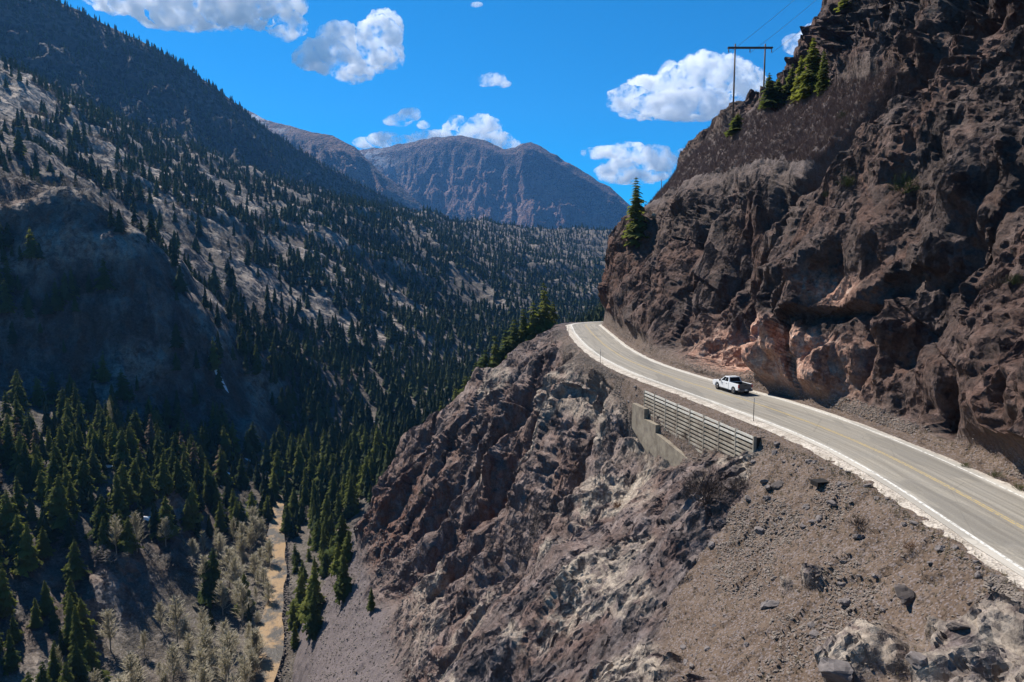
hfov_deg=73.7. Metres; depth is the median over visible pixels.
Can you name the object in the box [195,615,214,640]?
aspen
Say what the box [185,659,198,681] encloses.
aspen
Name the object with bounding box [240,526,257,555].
aspen
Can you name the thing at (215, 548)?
aspen
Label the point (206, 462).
conifer
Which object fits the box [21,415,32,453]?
conifer
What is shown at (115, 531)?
aspen
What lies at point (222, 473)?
conifer
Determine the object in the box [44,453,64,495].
conifer
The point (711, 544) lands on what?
boulder
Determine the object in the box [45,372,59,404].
conifer
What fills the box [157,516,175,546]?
aspen
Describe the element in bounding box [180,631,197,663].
aspen
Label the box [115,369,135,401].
conifer
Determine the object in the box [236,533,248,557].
aspen
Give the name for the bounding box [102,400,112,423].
conifer
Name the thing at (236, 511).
conifer
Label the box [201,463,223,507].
conifer
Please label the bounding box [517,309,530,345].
conifer
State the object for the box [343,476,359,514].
conifer
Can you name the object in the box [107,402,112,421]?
conifer
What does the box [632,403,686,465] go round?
concrete wall
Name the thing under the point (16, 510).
conifer
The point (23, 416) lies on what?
conifer
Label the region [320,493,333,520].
conifer
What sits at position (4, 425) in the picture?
conifer
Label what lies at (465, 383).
conifer
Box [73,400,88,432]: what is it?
conifer
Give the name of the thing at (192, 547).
aspen
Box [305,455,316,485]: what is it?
conifer
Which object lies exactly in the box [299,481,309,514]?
conifer
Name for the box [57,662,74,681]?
conifer
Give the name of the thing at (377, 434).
conifer
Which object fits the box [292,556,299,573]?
conifer
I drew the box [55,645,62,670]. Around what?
conifer
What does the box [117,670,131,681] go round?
aspen
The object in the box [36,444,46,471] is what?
conifer
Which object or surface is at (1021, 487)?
bush
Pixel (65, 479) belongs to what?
conifer
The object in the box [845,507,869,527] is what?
bush
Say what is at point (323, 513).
conifer
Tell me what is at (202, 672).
aspen
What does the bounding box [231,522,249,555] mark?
aspen
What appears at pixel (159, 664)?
aspen
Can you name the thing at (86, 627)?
conifer
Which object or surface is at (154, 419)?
conifer
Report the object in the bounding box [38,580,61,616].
conifer
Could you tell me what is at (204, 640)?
aspen
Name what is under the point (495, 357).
conifer
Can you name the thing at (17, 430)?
conifer
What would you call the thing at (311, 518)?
conifer
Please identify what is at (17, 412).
conifer
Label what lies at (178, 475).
conifer
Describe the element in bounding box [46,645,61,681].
conifer
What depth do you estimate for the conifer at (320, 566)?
236.36 m
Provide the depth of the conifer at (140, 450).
265.81 m
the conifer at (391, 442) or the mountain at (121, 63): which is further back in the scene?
the mountain at (121, 63)
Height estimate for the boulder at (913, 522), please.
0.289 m
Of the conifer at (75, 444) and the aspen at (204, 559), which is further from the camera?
the conifer at (75, 444)
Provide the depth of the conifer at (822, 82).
108.30 m
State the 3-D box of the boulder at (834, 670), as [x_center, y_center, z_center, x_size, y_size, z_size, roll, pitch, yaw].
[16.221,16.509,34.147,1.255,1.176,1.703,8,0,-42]
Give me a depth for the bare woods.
379.90 m
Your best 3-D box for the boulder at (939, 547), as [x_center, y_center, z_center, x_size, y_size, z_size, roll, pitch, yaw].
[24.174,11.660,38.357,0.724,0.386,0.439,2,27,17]
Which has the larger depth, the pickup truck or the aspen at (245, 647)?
the aspen at (245, 647)
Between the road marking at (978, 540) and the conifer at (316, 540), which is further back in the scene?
the conifer at (316, 540)
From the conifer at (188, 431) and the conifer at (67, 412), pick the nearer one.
the conifer at (67, 412)
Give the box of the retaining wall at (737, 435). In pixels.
[644,390,764,456]
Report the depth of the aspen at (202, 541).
241.61 m
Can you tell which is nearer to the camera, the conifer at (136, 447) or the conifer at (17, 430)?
the conifer at (17, 430)
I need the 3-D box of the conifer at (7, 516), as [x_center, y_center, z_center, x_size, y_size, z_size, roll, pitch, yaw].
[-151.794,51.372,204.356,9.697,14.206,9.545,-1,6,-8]
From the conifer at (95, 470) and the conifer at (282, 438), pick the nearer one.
the conifer at (95, 470)
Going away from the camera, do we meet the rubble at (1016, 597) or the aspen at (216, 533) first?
the rubble at (1016, 597)
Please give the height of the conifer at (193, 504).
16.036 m
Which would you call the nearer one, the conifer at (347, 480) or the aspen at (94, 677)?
the aspen at (94, 677)
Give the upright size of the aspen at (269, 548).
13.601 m
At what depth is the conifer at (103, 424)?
275.20 m
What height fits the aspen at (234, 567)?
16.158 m
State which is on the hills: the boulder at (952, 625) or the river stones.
the river stones
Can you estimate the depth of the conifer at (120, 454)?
257.68 m
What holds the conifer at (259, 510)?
on the hills
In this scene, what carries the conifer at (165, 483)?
on the hills
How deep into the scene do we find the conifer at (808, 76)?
112.45 m
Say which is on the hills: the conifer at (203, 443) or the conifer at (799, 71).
the conifer at (203, 443)
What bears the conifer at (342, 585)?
on the terrain at (510, 478)
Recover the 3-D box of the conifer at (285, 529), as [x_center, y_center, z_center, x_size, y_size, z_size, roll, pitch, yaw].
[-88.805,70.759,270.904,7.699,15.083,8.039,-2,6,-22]
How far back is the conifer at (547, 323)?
212.99 m
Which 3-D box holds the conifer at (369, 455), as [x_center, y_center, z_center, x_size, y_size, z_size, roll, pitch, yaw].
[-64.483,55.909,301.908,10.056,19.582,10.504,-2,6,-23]
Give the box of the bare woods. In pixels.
[0,68,437,681]
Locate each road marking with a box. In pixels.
[571,321,1023,570]
[586,323,1023,526]
[588,329,1023,528]
[602,327,1023,497]
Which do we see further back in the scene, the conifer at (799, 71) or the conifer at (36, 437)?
the conifer at (36, 437)
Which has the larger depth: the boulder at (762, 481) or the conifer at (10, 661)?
the conifer at (10, 661)
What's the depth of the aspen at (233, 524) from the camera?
257.99 m
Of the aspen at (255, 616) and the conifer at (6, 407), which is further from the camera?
the conifer at (6, 407)
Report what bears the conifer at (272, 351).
on the hills
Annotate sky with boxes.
[61,0,821,206]
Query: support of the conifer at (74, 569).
on the hills
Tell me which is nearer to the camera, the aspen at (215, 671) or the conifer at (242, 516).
the aspen at (215, 671)
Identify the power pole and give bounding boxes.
[727,44,772,119]
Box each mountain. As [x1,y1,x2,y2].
[0,0,394,205]
[243,109,424,211]
[359,135,629,229]
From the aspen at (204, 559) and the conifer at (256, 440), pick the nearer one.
the aspen at (204, 559)
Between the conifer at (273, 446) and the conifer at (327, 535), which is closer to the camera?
the conifer at (327, 535)
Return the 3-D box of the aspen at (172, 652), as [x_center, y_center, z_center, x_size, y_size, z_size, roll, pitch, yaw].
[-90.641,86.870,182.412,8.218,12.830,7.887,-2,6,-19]
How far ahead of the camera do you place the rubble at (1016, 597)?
49.97 m
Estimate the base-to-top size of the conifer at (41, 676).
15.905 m
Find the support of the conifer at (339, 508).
on the hills
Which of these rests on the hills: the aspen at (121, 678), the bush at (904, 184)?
the aspen at (121, 678)
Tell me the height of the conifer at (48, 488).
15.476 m
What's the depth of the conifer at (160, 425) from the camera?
306.74 m
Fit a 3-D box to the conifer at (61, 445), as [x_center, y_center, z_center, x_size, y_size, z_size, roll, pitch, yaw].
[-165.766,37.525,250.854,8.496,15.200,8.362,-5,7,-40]
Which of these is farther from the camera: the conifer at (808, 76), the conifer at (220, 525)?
the conifer at (220, 525)
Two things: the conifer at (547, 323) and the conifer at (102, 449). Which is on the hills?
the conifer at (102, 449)
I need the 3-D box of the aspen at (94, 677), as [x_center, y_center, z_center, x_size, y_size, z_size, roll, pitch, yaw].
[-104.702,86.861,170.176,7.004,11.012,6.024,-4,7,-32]
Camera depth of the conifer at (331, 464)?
323.35 m
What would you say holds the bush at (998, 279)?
on the terrain at (510, 478)
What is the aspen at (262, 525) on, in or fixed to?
on the hills
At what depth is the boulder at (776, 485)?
56.39 m
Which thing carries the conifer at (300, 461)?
on the hills
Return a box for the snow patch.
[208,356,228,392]
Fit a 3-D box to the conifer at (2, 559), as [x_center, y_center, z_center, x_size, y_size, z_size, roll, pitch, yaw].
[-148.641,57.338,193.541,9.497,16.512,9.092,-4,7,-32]
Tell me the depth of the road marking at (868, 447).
54.42 m
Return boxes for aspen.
[87,667,103,681]
[93,608,120,650]
[107,514,123,554]
[111,672,128,681]
[115,648,147,681]
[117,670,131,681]
[129,510,145,551]
[135,630,150,653]
[152,600,167,628]
[154,660,162,677]
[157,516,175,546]
[158,643,188,681]
[161,672,170,681]
[162,595,190,644]
[172,617,194,642]
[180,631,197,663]
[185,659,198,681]
[186,645,213,679]
[187,537,200,564]
[190,624,217,678]
[193,553,208,589]
[194,660,214,681]
[195,605,208,631]
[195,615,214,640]
[197,529,208,555]
[202,627,246,680]
[203,649,218,670]
[211,538,222,560]
[212,579,230,614]
[212,666,220,680]
[213,528,222,552]
[213,645,234,681]
[215,532,227,564]
[215,618,230,645]
[219,546,235,587]
[225,554,246,586]
[226,518,237,542]
[227,577,252,604]
[227,672,240,681]
[230,547,242,564]
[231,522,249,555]
[232,583,250,625]
[232,631,238,648]
[234,654,248,681]
[235,654,253,681]
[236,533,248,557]
[239,553,247,566]
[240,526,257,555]
[241,628,262,656]
[241,639,251,653]
[243,505,262,532]
[243,516,262,549]
[243,621,251,638]
[244,625,268,656]
[245,552,261,580]
[245,597,254,613]
[245,649,263,677]
[247,646,259,671]
[250,610,261,629]
[253,586,257,597]
[254,569,261,590]
[255,545,265,570]
[256,566,272,593]
[257,516,267,545]
[258,581,276,601]
[260,536,276,564]
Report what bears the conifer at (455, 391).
on the terrain at (510, 478)
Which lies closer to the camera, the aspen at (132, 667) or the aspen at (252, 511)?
the aspen at (132, 667)
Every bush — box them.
[611,498,623,508]
[678,465,737,506]
[681,473,699,493]
[725,472,749,491]
[835,109,848,118]
[836,174,855,186]
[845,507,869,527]
[884,167,922,192]
[903,539,916,550]
[981,273,1008,288]
[987,468,1005,479]
[1001,273,1022,284]
[1012,483,1023,490]
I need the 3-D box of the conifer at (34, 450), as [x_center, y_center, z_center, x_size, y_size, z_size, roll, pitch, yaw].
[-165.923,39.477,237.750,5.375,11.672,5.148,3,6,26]
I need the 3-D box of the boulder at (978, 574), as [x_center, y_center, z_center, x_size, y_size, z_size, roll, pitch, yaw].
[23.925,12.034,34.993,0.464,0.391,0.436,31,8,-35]
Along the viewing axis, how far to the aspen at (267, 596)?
217.84 m
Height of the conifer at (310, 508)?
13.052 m
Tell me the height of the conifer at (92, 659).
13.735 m
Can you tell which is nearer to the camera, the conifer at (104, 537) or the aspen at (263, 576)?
the conifer at (104, 537)
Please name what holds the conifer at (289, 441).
on the hills
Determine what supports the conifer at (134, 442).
on the hills
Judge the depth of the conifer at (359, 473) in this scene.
290.97 m
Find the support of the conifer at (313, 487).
on the hills
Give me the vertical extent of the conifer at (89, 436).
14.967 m
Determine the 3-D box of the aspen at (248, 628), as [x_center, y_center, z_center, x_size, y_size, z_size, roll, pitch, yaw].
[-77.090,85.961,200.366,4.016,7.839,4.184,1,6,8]
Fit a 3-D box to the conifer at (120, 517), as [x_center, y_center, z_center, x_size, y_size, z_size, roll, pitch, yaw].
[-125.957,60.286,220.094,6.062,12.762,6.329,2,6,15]
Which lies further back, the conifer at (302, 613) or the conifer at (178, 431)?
the conifer at (178, 431)
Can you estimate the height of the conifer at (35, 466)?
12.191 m
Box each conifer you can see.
[0,256,15,292]
[0,391,14,430]
[0,417,15,467]
[0,490,25,536]
[0,539,6,556]
[0,556,8,571]
[0,563,17,617]
[0,630,21,675]
[0,632,4,653]
[2,412,13,436]
[4,431,32,476]
[5,513,37,557]
[5,613,24,644]
[6,369,29,402]
[8,521,43,577]
[9,495,24,521]
[11,379,31,409]
[11,399,28,419]
[12,394,25,433]
[13,417,30,451]
[13,437,32,477]
[13,476,27,510]
[20,227,38,259]
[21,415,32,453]
[21,672,33,681]
[26,410,45,444]
[26,598,44,629]
[28,376,53,406]
[29,424,39,453]
[29,454,47,490]
[31,439,44,462]
[31,470,46,502]
[34,526,56,558]
[35,660,52,681]
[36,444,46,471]
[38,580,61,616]
[39,474,52,516]
[44,426,53,457]
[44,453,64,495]
[44,474,78,533]
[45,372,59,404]
[45,440,68,480]
[46,640,63,675]
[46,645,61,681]
[50,424,68,461]
[51,387,76,420]
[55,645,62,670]
[57,419,71,443]
[57,592,91,649]
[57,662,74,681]
[59,403,77,436]
[61,398,75,427]
[61,463,77,496]
[61,539,92,581]
[61,575,78,610]
[63,438,78,471]
[63,454,78,482]
[64,374,90,411]
[64,415,84,443]
[65,478,80,515]
[65,605,95,665]
[67,641,90,681]
[70,383,85,414]
[72,428,82,463]
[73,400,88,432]
[73,453,98,495]
[75,423,86,459]
[76,597,99,644]
[81,639,112,681]
[84,494,114,541]
[86,423,97,453]
[87,449,109,484]
[89,429,110,457]
[91,400,106,430]
[93,258,114,291]
[93,350,111,383]
[93,516,114,554]
[96,409,106,438]
[97,430,110,463]
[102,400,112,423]
[104,411,112,448]
[107,395,115,424]
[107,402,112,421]
[107,423,118,463]
[107,425,113,462]
[107,461,143,505]
[107,498,115,526]
[109,428,134,472]
[110,471,133,521]
[113,510,126,548]
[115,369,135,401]
[117,516,143,554]
[124,426,134,461]
[125,406,131,428]
[127,458,141,492]
[128,409,147,446]
[128,427,146,467]
[132,449,151,480]
[133,428,143,449]
[136,467,162,509]
[139,443,146,459]
[141,399,150,430]
[142,397,153,427]
[142,414,154,451]
[149,496,180,541]
[150,453,161,485]
[152,408,164,429]
[152,435,166,461]
[153,409,164,437]
[153,431,159,449]
[153,448,174,495]
[154,421,163,438]
[167,432,188,462]
[168,447,187,480]
[172,457,193,493]
[174,422,183,443]
[178,432,186,453]
[178,442,191,474]
[179,499,196,531]
[180,451,192,491]
[182,420,195,445]
[184,422,193,444]
[184,485,204,524]
[186,438,199,470]
[188,441,199,476]
[189,434,197,455]
[192,481,201,510]
[193,547,229,608]
[196,426,211,460]
[196,445,205,475]
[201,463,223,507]
[202,459,212,489]
[207,337,221,370]
[208,473,224,508]
[210,486,227,515]
[212,447,237,485]
[213,445,220,475]
[213,500,228,532]
[215,420,227,448]
[219,426,234,463]
[224,488,239,528]
[228,499,241,537]
[231,572,256,616]
[234,454,249,491]
[237,324,249,355]
[239,501,256,538]
[242,421,262,451]
[245,490,261,518]
[247,492,258,522]
[251,346,263,374]
[261,495,272,524]
[266,471,282,500]
[267,339,278,366]
[268,449,290,486]
[269,431,279,459]
[276,424,286,452]
[279,502,298,538]
[285,571,307,614]
[286,433,297,457]
[286,438,295,469]
[286,601,299,630]
[287,487,299,515]
[288,444,305,475]
[290,622,299,649]
[291,543,302,564]
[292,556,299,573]
[294,567,326,623]
[297,561,304,576]
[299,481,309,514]
[300,437,309,466]
[300,566,308,580]
[301,585,323,640]
[302,467,308,487]
[303,425,311,449]
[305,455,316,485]
[306,493,313,521]
[306,547,311,561]
[307,503,315,532]
[307,519,321,551]
[308,443,314,464]
[308,478,316,506]
[311,456,327,489]
[311,558,320,587]
[315,451,320,470]
[316,526,329,552]
[317,525,328,559]
[317,549,323,571]
[318,548,332,578]
[319,429,324,453]
[319,515,330,549]
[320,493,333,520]
[320,509,328,529]
[324,442,341,470]
[324,513,351,558]
[325,473,339,502]
[327,514,336,537]
[328,455,337,475]
[328,542,341,576]
[329,535,334,562]
[331,491,344,522]
[331,550,351,604]
[336,530,352,563]
[339,474,346,506]
[342,442,350,462]
[342,470,358,508]
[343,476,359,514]
[346,459,357,485]
[348,429,359,450]
[348,433,353,456]
[352,473,359,501]
[355,464,362,486]
[356,423,367,441]
[356,457,372,496]
[359,429,368,456]
[362,446,374,465]
[366,587,375,611]
[368,456,376,485]
[370,440,379,463]
[374,425,386,450]
[386,419,393,440]
[389,435,392,448]
[453,387,458,399]
[456,375,468,396]
[470,349,490,377]
[487,336,502,367]
[496,318,521,363]
[496,329,511,359]
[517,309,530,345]
[519,301,548,340]
[535,283,556,335]
[546,302,559,324]
[621,178,649,247]
[723,113,743,136]
[758,73,787,109]
[769,78,785,100]
[781,64,795,98]
[787,54,805,100]
[791,38,830,102]
[814,49,830,95]
[833,0,850,11]
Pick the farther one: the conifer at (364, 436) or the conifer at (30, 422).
the conifer at (364, 436)
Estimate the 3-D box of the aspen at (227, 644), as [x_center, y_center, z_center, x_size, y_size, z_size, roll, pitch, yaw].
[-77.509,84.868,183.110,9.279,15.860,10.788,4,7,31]
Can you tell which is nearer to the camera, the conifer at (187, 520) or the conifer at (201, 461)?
the conifer at (187, 520)
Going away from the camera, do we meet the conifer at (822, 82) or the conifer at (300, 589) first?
the conifer at (822, 82)
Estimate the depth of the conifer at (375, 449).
325.80 m
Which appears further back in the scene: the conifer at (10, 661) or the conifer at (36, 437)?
the conifer at (36, 437)
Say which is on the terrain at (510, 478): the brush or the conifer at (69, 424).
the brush
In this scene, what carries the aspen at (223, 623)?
on the hills
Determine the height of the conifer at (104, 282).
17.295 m
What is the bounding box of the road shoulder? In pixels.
[566,324,1023,587]
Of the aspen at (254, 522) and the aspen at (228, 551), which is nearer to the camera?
the aspen at (228, 551)
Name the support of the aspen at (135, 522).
on the hills
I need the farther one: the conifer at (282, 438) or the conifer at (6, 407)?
the conifer at (282, 438)
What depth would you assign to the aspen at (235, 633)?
198.10 m
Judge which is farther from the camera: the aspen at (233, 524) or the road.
the aspen at (233, 524)
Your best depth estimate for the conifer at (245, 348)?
392.14 m
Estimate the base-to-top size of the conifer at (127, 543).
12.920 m
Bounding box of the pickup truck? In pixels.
[713,375,752,393]
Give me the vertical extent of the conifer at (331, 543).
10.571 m
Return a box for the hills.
[0,61,612,681]
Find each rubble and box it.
[306,505,443,681]
[451,310,1023,681]
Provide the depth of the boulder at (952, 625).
32.03 m
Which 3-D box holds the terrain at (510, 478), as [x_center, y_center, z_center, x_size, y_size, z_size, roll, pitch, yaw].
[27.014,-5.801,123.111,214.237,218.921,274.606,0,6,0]
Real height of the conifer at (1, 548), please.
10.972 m
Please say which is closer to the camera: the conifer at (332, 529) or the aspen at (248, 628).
the aspen at (248, 628)
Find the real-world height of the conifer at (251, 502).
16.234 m
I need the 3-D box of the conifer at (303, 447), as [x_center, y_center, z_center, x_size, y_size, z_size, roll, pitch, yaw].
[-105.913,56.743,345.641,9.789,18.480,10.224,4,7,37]
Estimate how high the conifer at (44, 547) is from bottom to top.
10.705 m
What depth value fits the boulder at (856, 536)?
43.75 m
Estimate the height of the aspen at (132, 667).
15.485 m
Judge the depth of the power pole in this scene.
144.69 m
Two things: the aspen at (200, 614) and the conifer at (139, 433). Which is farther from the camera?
the conifer at (139, 433)
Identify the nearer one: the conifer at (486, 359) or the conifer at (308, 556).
the conifer at (486, 359)
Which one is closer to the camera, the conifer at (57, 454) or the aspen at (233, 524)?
the conifer at (57, 454)
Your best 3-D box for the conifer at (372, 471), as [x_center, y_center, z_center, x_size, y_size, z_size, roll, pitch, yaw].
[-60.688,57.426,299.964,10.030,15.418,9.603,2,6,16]
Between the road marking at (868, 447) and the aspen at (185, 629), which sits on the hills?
the aspen at (185, 629)
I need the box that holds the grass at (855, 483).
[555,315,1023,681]
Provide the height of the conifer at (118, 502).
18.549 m
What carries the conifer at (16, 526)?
on the hills
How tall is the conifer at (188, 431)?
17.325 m
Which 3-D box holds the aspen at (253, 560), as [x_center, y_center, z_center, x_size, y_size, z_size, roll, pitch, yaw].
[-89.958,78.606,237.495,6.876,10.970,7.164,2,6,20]
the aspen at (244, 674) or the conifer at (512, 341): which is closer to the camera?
the aspen at (244, 674)
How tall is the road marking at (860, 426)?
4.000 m
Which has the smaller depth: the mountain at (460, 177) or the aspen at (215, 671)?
the aspen at (215, 671)
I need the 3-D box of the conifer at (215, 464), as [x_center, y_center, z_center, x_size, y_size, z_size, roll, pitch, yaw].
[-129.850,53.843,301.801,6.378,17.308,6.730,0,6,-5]
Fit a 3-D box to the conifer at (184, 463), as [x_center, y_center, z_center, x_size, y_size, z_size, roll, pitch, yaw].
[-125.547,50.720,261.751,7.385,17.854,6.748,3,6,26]
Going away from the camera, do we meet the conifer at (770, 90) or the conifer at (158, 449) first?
the conifer at (770, 90)
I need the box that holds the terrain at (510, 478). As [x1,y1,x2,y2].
[292,0,1023,681]
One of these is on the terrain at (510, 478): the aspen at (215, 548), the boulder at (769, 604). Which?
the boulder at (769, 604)
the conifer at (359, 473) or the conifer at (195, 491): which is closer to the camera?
the conifer at (195, 491)
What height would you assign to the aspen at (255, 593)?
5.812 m
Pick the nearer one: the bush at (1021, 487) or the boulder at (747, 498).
the bush at (1021, 487)
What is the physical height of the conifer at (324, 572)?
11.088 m
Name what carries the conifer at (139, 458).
on the hills
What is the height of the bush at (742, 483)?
2.002 m
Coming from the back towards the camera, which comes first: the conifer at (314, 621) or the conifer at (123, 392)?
the conifer at (123, 392)
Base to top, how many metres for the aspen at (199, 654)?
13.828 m
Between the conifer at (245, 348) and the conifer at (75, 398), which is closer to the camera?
the conifer at (75, 398)
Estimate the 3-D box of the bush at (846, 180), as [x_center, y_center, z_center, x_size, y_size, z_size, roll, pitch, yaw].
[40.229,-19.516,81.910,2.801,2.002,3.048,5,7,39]
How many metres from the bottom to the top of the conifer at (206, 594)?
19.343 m
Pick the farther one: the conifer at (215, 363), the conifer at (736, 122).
the conifer at (215, 363)
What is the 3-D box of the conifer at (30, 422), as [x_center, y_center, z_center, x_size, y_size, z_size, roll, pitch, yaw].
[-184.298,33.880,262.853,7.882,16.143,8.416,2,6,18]
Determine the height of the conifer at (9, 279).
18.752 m
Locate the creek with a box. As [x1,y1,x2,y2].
[249,502,286,681]
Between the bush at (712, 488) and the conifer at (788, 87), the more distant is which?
the conifer at (788, 87)
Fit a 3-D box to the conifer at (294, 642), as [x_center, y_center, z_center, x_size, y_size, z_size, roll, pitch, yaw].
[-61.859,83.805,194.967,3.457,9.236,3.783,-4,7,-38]
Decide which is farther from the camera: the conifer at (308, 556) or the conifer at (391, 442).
the conifer at (391, 442)
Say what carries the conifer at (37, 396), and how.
on the hills
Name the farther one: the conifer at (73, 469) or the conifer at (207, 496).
the conifer at (207, 496)
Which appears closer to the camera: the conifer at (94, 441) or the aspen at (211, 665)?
the aspen at (211, 665)
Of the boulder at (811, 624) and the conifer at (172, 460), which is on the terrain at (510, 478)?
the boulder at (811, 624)
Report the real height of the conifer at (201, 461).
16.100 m
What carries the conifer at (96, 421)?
on the hills
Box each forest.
[0,0,418,211]
[0,53,612,679]
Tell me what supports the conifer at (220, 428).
on the hills
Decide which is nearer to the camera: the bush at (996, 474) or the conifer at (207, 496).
the bush at (996, 474)
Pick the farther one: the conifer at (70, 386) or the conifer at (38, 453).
the conifer at (70, 386)
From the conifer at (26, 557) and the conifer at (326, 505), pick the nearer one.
the conifer at (26, 557)
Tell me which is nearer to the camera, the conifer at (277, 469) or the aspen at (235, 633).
the aspen at (235, 633)
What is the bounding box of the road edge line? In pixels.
[603,326,1023,492]
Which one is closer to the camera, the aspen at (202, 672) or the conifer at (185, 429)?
the aspen at (202, 672)
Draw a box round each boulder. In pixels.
[708,541,714,547]
[744,495,750,501]
[754,526,764,534]
[760,479,768,483]
[760,600,779,608]
[770,480,782,489]
[806,621,814,627]
[809,630,818,638]
[810,478,828,486]
[815,515,822,521]
[818,657,853,681]
[826,500,836,505]
[836,581,846,586]
[837,598,850,605]
[852,534,864,539]
[894,584,915,606]
[905,651,927,668]
[910,520,918,524]
[935,545,945,550]
[946,621,969,629]
[974,571,982,578]
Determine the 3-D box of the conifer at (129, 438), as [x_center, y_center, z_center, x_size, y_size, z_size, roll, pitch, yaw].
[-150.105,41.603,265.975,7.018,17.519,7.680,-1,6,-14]
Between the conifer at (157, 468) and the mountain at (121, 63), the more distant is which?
the mountain at (121, 63)
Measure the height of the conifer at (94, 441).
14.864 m
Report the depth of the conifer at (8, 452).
233.85 m
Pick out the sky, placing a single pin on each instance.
(615, 90)
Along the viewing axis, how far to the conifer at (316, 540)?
254.65 m
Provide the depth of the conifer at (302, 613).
185.26 m
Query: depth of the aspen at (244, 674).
175.04 m
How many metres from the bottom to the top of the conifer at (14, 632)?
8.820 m
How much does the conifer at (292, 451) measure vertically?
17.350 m
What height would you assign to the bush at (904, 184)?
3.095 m
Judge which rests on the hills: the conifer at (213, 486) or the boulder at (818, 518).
the conifer at (213, 486)
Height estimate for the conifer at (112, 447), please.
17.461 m
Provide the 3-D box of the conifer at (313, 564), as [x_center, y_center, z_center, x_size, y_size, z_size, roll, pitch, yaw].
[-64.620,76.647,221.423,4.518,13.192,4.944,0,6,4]
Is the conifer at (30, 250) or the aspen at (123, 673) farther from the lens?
the conifer at (30, 250)
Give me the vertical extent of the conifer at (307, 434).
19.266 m
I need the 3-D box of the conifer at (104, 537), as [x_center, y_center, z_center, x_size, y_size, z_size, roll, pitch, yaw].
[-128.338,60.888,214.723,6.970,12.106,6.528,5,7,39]
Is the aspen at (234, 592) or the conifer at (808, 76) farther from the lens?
the aspen at (234, 592)
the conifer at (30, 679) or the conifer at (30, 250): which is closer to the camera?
the conifer at (30, 679)
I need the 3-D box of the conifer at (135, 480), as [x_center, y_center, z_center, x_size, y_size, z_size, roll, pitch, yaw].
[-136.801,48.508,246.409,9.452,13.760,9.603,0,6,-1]
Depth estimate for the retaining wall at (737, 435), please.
73.47 m
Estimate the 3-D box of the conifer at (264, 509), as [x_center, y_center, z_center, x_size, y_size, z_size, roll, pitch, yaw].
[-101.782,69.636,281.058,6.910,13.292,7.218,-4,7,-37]
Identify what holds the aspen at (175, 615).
on the hills
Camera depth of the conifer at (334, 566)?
186.97 m
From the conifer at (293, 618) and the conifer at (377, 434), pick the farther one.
the conifer at (377, 434)
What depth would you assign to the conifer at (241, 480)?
300.78 m
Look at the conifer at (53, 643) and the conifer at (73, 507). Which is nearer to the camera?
the conifer at (53, 643)
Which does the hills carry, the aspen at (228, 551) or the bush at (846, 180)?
the aspen at (228, 551)
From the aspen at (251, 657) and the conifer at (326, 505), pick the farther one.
the conifer at (326, 505)
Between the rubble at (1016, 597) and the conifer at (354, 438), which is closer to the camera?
the rubble at (1016, 597)
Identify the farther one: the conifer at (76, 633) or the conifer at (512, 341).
the conifer at (512, 341)
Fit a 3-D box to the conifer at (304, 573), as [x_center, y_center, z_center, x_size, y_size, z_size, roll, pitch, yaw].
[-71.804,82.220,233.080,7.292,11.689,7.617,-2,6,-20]
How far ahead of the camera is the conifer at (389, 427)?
385.98 m
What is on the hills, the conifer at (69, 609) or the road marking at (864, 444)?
the conifer at (69, 609)
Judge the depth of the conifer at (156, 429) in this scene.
297.17 m
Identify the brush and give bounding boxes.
[644,64,908,204]
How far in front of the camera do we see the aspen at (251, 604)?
213.36 m
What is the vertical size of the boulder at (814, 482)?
0.410 m
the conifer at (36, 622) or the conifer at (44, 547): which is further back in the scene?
the conifer at (44, 547)
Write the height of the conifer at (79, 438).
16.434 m
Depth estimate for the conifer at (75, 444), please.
252.21 m
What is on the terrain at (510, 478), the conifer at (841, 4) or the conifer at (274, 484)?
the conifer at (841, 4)
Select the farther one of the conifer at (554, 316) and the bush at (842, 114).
the conifer at (554, 316)
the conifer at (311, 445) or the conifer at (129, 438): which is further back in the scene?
the conifer at (311, 445)
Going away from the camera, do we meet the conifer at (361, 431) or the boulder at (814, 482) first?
the boulder at (814, 482)
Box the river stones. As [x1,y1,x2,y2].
[242,502,296,680]
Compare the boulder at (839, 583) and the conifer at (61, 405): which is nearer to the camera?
the boulder at (839, 583)
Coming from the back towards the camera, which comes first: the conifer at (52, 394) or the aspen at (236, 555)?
the conifer at (52, 394)
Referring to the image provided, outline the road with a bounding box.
[569,321,1023,576]
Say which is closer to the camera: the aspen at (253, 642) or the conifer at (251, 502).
the aspen at (253, 642)
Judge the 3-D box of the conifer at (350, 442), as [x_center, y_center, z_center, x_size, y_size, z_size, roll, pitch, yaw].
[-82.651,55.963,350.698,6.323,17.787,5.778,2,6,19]
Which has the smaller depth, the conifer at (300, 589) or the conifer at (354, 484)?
the conifer at (300, 589)
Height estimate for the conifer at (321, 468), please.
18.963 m
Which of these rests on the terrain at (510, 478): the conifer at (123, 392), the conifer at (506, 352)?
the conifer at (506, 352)
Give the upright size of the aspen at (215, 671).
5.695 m
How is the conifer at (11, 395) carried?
on the hills
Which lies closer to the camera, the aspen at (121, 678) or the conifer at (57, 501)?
the aspen at (121, 678)
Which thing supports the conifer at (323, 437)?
on the hills
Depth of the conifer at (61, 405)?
288.40 m
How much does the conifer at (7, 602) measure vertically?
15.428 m
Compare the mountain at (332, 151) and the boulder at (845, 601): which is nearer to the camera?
the boulder at (845, 601)
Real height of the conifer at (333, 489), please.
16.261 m

